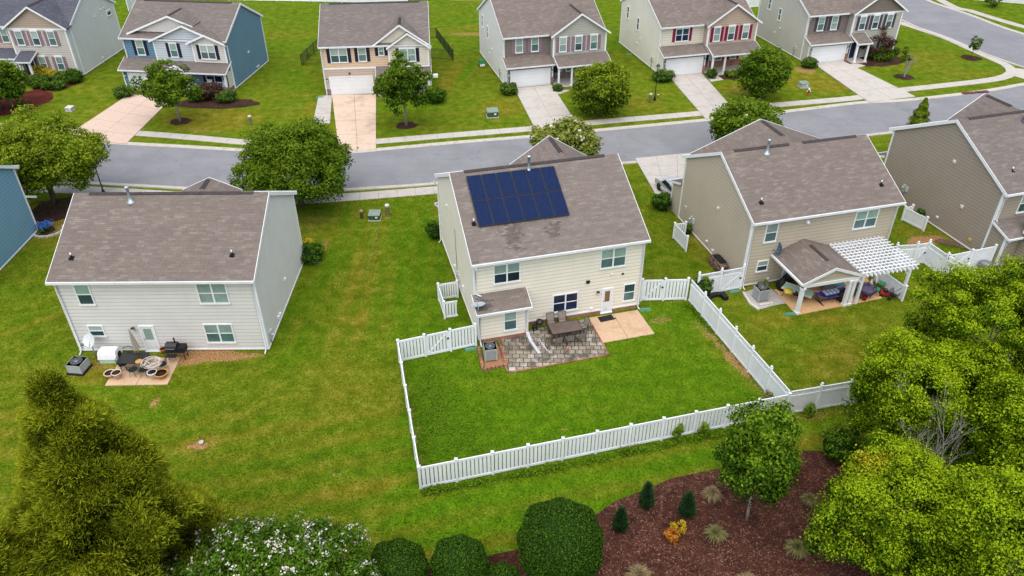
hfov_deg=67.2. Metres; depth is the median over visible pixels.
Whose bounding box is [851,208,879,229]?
window
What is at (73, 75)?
shrub
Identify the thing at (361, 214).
utility pedestal
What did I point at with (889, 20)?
window
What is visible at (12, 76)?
street tree
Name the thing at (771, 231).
window
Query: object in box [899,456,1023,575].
maple tree
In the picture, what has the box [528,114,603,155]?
street tree
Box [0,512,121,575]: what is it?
conifer
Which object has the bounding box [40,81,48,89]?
shrub
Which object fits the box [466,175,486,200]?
solar panel
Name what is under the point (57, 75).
shrub
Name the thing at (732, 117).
street tree
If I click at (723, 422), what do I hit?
vinyl fence
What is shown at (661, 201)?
shrub
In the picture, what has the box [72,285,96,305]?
window
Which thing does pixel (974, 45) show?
sapling
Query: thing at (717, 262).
firewood pile
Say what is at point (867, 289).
purple sheet
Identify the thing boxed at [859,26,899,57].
shrub
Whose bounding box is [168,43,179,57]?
window
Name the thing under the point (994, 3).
sapling
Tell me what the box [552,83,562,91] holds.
shrub
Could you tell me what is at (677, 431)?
weed plant
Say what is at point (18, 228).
house
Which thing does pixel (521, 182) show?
solar panel
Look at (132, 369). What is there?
garden chair
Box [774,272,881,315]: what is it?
patio
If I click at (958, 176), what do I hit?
house
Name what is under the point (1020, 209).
window
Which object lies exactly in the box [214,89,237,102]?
shrub
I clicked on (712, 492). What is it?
ornamental grass
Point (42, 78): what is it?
shrub
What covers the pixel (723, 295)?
drain hose
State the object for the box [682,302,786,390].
weeds
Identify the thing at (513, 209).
solar panel
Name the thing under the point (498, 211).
solar panel
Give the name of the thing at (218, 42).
house
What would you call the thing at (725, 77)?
mulch bed
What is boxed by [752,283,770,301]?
air conditioner
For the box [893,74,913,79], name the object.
mulch bed
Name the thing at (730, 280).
vinyl fence
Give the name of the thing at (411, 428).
vinyl fence
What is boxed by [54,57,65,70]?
window
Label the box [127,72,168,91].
garage door
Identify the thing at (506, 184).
solar panel
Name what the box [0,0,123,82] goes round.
house
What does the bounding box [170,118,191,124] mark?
mulch bed
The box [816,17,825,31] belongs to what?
window
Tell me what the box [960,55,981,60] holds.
mulch bed
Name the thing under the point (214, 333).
window
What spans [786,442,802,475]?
shrub
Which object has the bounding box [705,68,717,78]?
shrub
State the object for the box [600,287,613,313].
door
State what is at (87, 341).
satellite dish
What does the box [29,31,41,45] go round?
window
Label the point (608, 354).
brick edging
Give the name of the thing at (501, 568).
clipped bush
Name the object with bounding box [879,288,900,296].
lawn mower
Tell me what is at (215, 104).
mulch bed
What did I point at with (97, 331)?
window
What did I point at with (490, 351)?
air conditioner
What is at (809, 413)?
weed plant
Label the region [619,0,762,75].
house
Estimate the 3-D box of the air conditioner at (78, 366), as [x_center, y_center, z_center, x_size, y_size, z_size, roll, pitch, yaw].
[-25.968,4.628,46.157,1.060,0.725,1.060,4,35,5]
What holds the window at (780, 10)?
in the house at (821, 31)
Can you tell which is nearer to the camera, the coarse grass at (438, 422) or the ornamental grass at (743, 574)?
the ornamental grass at (743, 574)
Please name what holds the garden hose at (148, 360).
on the patio table at (128, 358)
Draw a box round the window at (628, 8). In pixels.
[626,6,629,19]
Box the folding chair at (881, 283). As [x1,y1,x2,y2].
[876,274,885,288]
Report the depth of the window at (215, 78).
85.14 m
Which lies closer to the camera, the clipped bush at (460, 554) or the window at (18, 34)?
the clipped bush at (460, 554)
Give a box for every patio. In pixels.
[105,357,179,385]
[501,319,607,370]
[589,310,654,342]
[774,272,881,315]
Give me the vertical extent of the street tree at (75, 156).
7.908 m
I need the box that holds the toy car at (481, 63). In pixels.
[478,59,484,66]
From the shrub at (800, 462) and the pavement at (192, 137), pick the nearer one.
the shrub at (800, 462)
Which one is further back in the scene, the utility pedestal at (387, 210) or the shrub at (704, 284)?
the utility pedestal at (387, 210)
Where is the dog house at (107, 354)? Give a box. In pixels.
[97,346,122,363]
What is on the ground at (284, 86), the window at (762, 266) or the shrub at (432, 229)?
the shrub at (432, 229)
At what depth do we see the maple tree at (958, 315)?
37.38 m
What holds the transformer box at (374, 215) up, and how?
on the ground at (284, 86)
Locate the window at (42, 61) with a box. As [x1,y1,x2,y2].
[37,57,48,68]
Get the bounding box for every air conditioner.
[65,356,92,375]
[483,341,497,360]
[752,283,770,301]
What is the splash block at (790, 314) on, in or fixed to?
on the ground at (284, 86)
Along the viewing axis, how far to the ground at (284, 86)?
47.60 m
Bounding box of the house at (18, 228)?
[0,165,37,270]
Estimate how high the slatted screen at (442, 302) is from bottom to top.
1.530 m
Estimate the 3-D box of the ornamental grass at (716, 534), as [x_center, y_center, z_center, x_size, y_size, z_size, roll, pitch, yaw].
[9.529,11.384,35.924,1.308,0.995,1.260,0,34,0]
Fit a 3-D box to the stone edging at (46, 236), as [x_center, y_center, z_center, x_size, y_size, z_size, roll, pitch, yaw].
[-36.082,-4.407,59.861,2.400,0.140,1.892,0,34,0]
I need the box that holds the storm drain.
[961,90,989,93]
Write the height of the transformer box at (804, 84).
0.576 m
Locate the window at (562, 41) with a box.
[559,37,566,52]
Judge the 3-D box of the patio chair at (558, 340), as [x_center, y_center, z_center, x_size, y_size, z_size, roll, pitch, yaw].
[2.822,3.253,47.731,0.576,0.996,0.656,-11,36,-15]
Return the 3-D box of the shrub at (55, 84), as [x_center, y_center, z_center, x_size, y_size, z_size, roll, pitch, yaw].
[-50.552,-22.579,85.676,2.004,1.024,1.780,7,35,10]
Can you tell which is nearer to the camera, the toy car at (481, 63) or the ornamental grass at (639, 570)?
the ornamental grass at (639, 570)
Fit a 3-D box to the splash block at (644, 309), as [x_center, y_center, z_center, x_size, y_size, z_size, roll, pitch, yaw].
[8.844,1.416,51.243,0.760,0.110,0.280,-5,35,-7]
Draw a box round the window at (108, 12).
[106,9,111,16]
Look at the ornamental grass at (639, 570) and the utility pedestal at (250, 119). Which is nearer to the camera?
the ornamental grass at (639, 570)
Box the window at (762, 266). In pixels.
[755,259,768,272]
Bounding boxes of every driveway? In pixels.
[73,93,166,143]
[314,95,331,123]
[332,94,375,149]
[517,85,569,129]
[635,153,689,193]
[672,73,726,119]
[817,61,914,102]
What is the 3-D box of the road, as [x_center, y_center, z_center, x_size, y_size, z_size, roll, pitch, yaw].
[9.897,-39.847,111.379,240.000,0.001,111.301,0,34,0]
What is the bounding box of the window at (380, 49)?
[378,47,384,55]
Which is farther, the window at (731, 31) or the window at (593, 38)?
the window at (731, 31)
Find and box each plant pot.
[103,369,113,378]
[111,369,121,379]
[147,368,156,379]
[154,368,167,378]
[159,346,165,353]
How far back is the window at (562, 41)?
84.87 m
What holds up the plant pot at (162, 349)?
on the ground at (284, 86)
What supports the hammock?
on the patio at (811, 305)
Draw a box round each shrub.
[23,74,38,85]
[29,81,40,88]
[31,65,50,74]
[31,73,52,81]
[35,219,54,231]
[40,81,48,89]
[46,69,55,79]
[48,79,66,90]
[52,70,66,80]
[61,68,83,82]
[112,84,135,98]
[188,90,204,101]
[193,82,222,99]
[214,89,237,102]
[300,241,324,264]
[302,238,313,243]
[424,86,447,104]
[424,220,439,238]
[499,82,518,94]
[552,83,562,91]
[650,190,671,211]
[651,68,676,81]
[663,526,680,544]
[669,519,686,533]
[682,223,692,234]
[694,273,713,295]
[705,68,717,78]
[724,70,737,76]
[757,279,770,287]
[765,389,773,397]
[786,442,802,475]
[800,56,818,67]
[818,419,868,464]
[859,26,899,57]
[868,47,895,61]
[892,47,899,54]
[916,208,925,215]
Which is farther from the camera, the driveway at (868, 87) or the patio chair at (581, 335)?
the driveway at (868, 87)
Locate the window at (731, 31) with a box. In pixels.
[727,26,735,40]
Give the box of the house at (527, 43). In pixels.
[477,0,610,87]
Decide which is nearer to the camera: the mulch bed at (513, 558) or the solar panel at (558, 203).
the mulch bed at (513, 558)
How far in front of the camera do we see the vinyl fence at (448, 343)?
47.05 m
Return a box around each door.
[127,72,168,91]
[138,325,160,351]
[329,75,373,94]
[510,67,550,87]
[553,63,557,79]
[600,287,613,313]
[665,56,703,74]
[705,51,709,67]
[811,44,847,62]
[847,41,856,58]
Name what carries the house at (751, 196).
on the ground at (284, 86)
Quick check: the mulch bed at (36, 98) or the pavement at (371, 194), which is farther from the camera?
the mulch bed at (36, 98)
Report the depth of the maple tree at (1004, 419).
33.68 m
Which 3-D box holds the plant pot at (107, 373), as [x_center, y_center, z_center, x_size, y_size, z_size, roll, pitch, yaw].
[-23.827,5.124,45.713,0.660,0.300,0.660,0,34,0]
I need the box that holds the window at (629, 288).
[622,282,635,302]
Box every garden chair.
[115,356,128,371]
[125,365,137,377]
[136,365,147,376]
[159,355,167,367]
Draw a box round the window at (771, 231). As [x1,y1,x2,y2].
[763,223,779,243]
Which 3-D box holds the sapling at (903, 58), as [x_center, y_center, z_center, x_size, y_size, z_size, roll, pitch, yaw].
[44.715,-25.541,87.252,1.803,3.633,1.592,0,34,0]
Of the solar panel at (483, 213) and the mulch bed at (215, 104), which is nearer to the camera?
the solar panel at (483, 213)
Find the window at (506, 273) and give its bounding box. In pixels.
[493,261,520,285]
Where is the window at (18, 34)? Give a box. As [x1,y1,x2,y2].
[13,31,25,45]
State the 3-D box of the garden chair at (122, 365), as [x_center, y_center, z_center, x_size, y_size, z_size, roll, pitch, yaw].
[-23.272,4.556,46.032,0.588,0.878,0.614,-6,35,-8]
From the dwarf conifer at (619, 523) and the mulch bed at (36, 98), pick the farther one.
the mulch bed at (36, 98)
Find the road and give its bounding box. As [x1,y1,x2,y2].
[30,0,1023,188]
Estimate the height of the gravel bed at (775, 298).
0.001 m
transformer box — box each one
[65,105,75,111]
[368,209,381,220]
[486,107,498,118]
[797,80,808,88]
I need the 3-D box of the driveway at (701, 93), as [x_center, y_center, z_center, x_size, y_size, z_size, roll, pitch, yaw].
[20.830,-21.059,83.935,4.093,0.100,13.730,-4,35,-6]
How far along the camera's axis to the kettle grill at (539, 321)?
49.17 m
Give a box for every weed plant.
[672,423,683,440]
[697,421,708,433]
[804,403,815,417]
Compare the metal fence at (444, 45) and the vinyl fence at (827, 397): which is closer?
the vinyl fence at (827, 397)
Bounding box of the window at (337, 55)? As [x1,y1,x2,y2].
[329,48,348,62]
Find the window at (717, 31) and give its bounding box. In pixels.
[712,27,721,41]
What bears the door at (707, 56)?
in the house at (678, 37)
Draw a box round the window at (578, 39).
[574,36,582,50]
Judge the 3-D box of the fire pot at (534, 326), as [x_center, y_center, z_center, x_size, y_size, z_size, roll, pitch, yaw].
[1.446,2.442,49.265,0.320,0.600,0.312,0,34,0]
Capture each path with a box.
[556,90,569,93]
[706,76,722,81]
[851,64,864,67]
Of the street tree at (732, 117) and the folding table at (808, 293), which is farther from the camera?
the street tree at (732, 117)
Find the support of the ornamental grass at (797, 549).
on the mulch bed at (513, 558)
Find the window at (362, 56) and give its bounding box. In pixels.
[357,48,366,61]
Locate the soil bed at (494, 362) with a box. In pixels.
[483,345,502,366]
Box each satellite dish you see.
[80,333,96,358]
[471,297,484,309]
[773,242,781,253]
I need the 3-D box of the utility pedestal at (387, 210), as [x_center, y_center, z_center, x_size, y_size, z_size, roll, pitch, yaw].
[-9.946,-6.211,61.584,0.381,1.050,0.371,0,34,0]
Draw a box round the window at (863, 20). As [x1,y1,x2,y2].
[857,16,867,30]
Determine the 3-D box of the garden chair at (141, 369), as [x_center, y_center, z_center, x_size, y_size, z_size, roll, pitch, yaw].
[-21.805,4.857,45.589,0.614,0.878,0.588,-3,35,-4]
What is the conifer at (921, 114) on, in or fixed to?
on the ground at (284, 86)
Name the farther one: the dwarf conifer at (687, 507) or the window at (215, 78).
the window at (215, 78)
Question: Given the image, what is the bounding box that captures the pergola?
[829,236,919,303]
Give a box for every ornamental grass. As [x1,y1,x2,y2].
[624,563,651,575]
[701,486,721,502]
[703,522,728,545]
[736,571,754,575]
[783,539,810,559]
[799,492,817,506]
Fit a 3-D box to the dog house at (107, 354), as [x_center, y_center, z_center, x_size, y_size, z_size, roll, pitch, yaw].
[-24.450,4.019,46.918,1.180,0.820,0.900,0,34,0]
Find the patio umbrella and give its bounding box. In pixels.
[128,328,139,352]
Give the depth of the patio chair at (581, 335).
47.83 m
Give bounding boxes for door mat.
[597,314,615,321]
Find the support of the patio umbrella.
on the patio at (130, 379)
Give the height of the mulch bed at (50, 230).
0.001 m
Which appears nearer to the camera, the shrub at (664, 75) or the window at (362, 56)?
the window at (362, 56)
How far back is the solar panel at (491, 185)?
48.71 m
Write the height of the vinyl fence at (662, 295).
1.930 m
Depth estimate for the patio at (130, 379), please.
45.71 m
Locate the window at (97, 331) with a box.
[87,325,106,337]
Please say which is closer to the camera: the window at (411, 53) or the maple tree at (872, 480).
the maple tree at (872, 480)
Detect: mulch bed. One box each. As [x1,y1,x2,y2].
[0,91,52,115]
[31,197,71,221]
[33,80,81,90]
[39,224,55,234]
[169,98,259,108]
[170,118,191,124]
[396,121,417,128]
[427,450,1023,575]
[719,75,739,79]
[845,56,901,65]
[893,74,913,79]
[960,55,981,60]
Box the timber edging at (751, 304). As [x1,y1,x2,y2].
[742,291,772,310]
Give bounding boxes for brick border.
[477,341,507,370]
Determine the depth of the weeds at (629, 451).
40.02 m
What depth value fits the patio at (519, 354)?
47.80 m
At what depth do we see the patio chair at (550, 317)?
49.39 m
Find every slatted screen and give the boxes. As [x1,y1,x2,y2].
[437,279,458,318]
[672,221,688,251]
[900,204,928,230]
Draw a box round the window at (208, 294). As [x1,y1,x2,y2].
[195,284,230,304]
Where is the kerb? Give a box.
[59,0,1023,190]
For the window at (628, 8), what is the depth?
94.98 m
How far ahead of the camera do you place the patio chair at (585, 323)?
49.04 m
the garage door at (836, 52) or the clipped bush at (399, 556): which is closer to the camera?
the clipped bush at (399, 556)
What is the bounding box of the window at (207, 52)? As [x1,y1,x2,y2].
[199,45,216,59]
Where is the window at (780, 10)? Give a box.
[777,8,782,21]
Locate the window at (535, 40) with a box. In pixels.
[531,37,538,51]
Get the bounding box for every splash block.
[465,347,476,351]
[639,308,650,311]
[729,289,739,293]
[784,312,795,315]
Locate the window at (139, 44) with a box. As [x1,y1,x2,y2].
[134,40,146,55]
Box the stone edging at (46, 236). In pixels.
[33,225,62,237]
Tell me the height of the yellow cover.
0.260 m
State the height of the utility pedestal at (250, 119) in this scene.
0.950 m
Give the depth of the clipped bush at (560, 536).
32.64 m
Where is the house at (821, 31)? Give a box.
[756,0,907,63]
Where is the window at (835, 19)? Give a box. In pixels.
[830,16,838,29]
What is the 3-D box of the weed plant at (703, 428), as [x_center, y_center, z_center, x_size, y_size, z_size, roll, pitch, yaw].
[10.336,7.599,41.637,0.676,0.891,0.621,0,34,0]
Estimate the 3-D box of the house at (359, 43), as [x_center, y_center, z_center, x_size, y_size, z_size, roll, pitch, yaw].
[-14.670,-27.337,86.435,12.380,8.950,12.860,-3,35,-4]
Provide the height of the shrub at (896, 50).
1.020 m
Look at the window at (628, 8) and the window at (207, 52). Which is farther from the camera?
the window at (628, 8)
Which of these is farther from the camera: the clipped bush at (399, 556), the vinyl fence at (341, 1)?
the vinyl fence at (341, 1)
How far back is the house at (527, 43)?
85.43 m
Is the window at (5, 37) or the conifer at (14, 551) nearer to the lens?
the conifer at (14, 551)
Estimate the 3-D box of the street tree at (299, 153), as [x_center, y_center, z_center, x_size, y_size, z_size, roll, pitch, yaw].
[-17.472,-9.783,61.184,9.783,7.643,9.321,0,34,0]
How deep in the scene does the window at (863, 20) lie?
91.50 m
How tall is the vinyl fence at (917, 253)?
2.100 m
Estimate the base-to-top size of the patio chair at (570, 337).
0.996 m
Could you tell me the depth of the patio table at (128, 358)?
46.14 m
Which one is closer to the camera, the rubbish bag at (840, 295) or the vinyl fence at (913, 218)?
the rubbish bag at (840, 295)
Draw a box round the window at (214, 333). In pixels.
[202,323,236,343]
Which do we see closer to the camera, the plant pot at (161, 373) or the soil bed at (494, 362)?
the plant pot at (161, 373)
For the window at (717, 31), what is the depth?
87.91 m
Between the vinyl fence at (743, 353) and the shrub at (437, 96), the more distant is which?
the shrub at (437, 96)
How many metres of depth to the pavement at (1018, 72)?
89.56 m
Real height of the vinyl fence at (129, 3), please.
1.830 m
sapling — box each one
[899,45,916,76]
[968,35,983,57]
[984,0,1001,6]
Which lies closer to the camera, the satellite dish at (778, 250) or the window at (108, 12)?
the satellite dish at (778, 250)
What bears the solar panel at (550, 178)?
attached to the house at (585, 257)
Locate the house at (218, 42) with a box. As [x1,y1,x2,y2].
[117,0,268,91]
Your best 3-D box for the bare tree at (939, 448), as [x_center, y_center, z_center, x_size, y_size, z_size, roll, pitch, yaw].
[18.942,7.778,35.300,3.914,7.657,2.709,0,34,0]
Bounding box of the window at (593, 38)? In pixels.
[590,35,597,49]
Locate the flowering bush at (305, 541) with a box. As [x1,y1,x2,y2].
[160,511,383,575]
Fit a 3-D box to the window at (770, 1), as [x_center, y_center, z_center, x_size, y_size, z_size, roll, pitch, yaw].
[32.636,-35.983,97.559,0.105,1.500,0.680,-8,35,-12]
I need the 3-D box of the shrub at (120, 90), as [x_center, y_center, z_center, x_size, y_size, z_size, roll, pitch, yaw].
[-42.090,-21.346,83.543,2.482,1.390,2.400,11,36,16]
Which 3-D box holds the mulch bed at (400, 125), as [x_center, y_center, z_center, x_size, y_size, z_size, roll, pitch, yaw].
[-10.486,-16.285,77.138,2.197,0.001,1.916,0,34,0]
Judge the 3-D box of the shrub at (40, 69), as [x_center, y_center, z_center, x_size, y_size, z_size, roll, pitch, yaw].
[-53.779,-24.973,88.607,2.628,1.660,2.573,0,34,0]
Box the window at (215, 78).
[206,75,222,82]
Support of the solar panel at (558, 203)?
attached to the house at (585, 257)
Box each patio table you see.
[116,352,150,370]
[547,319,582,338]
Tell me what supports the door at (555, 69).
in the house at (527, 43)
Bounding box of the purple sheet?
[855,282,876,295]
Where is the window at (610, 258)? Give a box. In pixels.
[599,246,626,269]
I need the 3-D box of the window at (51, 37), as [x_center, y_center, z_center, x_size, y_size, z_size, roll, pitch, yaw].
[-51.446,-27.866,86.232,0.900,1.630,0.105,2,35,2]
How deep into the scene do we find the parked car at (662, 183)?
64.38 m
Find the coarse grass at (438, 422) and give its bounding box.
[405,322,564,473]
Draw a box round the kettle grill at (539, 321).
[536,318,542,326]
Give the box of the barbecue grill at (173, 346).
[164,338,188,359]
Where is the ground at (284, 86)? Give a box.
[0,0,1023,575]
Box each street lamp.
[94,166,104,191]
[653,63,659,100]
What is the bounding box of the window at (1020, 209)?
[1015,195,1023,213]
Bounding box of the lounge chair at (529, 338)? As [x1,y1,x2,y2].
[525,330,548,358]
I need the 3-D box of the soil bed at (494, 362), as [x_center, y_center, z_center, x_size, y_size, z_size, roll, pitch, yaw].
[-1.258,4.166,47.341,1.254,0.001,2.002,-8,35,-11]
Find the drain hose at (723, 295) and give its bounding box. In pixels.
[706,291,728,301]
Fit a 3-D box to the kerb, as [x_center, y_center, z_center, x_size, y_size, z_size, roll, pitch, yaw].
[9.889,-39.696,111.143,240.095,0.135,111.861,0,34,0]
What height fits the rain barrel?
0.900 m
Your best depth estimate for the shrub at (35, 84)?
85.67 m
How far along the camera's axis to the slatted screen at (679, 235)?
57.99 m
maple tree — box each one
[706,396,807,520]
[799,426,998,575]
[838,323,1023,464]
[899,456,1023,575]
[901,250,1023,409]
[947,371,1023,524]
[1009,319,1023,377]
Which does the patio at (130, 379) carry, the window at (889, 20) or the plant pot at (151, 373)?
the plant pot at (151, 373)
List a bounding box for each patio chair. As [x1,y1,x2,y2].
[546,312,556,330]
[551,336,563,348]
[557,310,567,321]
[564,333,574,346]
[575,331,586,338]
[579,315,589,331]
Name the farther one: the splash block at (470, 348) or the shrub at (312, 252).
the shrub at (312, 252)
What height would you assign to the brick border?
0.175 m
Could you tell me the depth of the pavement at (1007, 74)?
79.92 m
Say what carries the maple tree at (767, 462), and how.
on the mulch bed at (513, 558)
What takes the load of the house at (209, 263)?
on the ground at (284, 86)
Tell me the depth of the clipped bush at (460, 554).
32.86 m
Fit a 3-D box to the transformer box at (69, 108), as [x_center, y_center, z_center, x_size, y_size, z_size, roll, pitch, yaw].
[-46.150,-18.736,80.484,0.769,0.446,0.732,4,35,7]
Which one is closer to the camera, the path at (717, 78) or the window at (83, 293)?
the window at (83, 293)
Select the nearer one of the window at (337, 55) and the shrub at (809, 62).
the window at (337, 55)
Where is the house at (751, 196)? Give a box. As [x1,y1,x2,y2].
[667,119,906,313]
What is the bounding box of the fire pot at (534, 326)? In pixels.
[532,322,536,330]
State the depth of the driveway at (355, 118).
78.20 m
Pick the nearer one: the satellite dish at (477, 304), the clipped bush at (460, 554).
the clipped bush at (460, 554)
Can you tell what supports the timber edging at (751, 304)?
on the ground at (284, 86)
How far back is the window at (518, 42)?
84.62 m
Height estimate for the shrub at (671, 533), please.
0.972 m
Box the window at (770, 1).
[767,0,771,9]
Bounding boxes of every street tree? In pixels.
[0,58,27,110]
[0,104,110,204]
[128,59,203,121]
[227,116,358,207]
[371,50,435,125]
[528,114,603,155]
[567,59,632,117]
[707,94,785,140]
[731,43,794,99]
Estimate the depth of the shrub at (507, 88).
83.54 m
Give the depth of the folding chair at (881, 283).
52.91 m
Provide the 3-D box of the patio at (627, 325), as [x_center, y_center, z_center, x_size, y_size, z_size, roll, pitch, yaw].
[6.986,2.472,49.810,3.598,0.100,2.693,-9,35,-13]
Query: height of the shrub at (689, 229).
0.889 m
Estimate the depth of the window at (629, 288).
50.52 m
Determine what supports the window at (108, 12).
in the house at (80, 35)
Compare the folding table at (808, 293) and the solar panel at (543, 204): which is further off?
the folding table at (808, 293)
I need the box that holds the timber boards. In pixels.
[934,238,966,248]
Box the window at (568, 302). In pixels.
[552,291,578,313]
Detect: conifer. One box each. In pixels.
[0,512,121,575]
[2,365,274,575]
[610,505,628,532]
[638,480,655,509]
[677,490,696,518]
[905,97,930,124]
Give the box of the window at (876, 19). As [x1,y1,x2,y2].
[870,15,880,29]
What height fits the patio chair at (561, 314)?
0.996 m
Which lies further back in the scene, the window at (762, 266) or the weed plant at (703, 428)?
the window at (762, 266)
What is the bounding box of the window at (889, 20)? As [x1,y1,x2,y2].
[884,14,893,27]
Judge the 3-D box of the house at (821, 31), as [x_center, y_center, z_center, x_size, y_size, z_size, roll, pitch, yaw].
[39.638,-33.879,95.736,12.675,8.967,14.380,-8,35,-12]
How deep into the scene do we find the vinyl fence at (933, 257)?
54.44 m
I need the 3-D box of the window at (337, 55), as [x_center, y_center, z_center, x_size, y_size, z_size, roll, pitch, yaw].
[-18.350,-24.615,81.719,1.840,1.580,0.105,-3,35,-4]
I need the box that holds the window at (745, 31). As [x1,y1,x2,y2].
[741,25,749,39]
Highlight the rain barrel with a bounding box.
[979,260,992,274]
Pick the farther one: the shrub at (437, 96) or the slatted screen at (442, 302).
the shrub at (437, 96)
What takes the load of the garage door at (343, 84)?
in the house at (359, 43)
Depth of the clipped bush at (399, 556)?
32.77 m
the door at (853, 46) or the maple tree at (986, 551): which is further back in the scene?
the door at (853, 46)
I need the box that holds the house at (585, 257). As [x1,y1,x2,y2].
[434,135,650,347]
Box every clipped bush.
[366,537,429,575]
[430,533,488,575]
[486,561,519,575]
[516,496,603,575]
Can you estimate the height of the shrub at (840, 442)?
1.820 m
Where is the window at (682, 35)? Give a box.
[675,28,689,41]
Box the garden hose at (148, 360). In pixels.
[140,356,161,368]
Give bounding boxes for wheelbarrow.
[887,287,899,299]
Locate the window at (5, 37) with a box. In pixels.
[0,28,10,42]
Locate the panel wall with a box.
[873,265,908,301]
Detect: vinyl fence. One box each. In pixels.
[125,0,134,10]
[244,0,407,2]
[396,322,476,362]
[398,343,421,489]
[420,392,791,487]
[639,277,689,301]
[688,280,789,404]
[697,263,745,292]
[748,0,759,6]
[788,356,1009,412]
[890,239,931,264]
[923,243,974,287]
[948,244,997,269]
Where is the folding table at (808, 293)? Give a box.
[781,282,814,301]
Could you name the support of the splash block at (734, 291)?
on the ground at (284, 86)
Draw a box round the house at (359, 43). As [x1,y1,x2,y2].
[317,1,437,96]
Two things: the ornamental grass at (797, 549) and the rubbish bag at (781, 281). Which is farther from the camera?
the rubbish bag at (781, 281)
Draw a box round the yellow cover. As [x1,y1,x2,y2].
[784,288,792,294]
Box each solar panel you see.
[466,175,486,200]
[472,199,493,226]
[481,173,501,198]
[488,197,508,224]
[496,171,516,196]
[503,196,524,222]
[511,169,531,194]
[518,194,539,220]
[525,168,546,193]
[533,192,554,218]
[540,166,561,191]
[547,190,569,216]
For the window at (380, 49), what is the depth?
81.84 m
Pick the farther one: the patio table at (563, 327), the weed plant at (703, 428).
the patio table at (563, 327)
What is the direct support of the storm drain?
in the kerb
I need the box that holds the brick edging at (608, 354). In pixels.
[501,321,609,372]
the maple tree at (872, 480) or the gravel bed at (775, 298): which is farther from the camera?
the gravel bed at (775, 298)
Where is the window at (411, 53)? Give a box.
[399,48,415,61]
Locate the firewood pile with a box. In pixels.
[708,253,728,274]
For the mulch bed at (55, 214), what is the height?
0.001 m
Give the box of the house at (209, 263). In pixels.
[45,177,303,354]
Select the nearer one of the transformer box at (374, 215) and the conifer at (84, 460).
the conifer at (84, 460)
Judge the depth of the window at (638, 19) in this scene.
92.61 m
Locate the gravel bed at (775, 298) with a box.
[745,289,784,308]
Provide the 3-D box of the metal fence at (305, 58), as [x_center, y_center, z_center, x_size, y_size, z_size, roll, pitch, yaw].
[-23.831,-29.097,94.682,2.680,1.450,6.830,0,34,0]
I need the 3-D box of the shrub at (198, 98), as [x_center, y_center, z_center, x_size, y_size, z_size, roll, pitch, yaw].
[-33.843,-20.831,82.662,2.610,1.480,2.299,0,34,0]
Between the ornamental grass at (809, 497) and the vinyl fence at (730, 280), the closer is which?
the ornamental grass at (809, 497)
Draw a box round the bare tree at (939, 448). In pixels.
[897,383,982,511]
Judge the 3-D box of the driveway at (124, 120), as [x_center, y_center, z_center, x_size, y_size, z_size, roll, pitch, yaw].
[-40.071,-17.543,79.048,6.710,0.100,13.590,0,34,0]
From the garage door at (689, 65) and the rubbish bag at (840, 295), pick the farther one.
the garage door at (689, 65)
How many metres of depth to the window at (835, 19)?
91.61 m
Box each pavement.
[0,123,250,144]
[36,185,436,203]
[376,21,1014,143]
[937,0,1023,27]
[1011,68,1023,78]
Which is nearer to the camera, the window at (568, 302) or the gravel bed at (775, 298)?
the window at (568, 302)
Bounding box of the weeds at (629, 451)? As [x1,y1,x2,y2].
[418,427,729,495]
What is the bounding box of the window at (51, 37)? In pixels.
[46,31,57,45]
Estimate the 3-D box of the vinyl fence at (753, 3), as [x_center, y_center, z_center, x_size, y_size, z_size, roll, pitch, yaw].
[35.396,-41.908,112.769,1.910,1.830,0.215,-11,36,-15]
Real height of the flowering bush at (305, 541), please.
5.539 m
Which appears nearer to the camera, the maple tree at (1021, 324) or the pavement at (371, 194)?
the maple tree at (1021, 324)
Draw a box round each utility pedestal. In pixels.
[248,115,252,124]
[359,210,363,218]
[385,204,389,216]
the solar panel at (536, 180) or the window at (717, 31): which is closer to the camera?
the solar panel at (536, 180)
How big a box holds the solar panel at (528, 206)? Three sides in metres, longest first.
1.941 x 0.953 x 0.052 m
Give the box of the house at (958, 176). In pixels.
[878,93,1023,270]
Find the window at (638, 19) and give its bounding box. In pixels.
[636,17,639,30]
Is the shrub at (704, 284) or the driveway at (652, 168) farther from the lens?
the driveway at (652, 168)
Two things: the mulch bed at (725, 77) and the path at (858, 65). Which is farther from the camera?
the path at (858, 65)
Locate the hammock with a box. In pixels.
[814,285,844,305]
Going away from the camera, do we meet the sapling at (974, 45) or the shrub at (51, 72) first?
the shrub at (51, 72)
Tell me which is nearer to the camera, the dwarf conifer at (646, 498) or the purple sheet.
the dwarf conifer at (646, 498)
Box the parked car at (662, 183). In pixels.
[655,175,681,193]
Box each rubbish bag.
[776,276,787,290]
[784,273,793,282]
[836,288,845,302]
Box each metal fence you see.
[300,38,321,64]
[430,28,453,60]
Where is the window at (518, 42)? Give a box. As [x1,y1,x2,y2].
[515,38,522,53]
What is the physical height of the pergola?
2.620 m

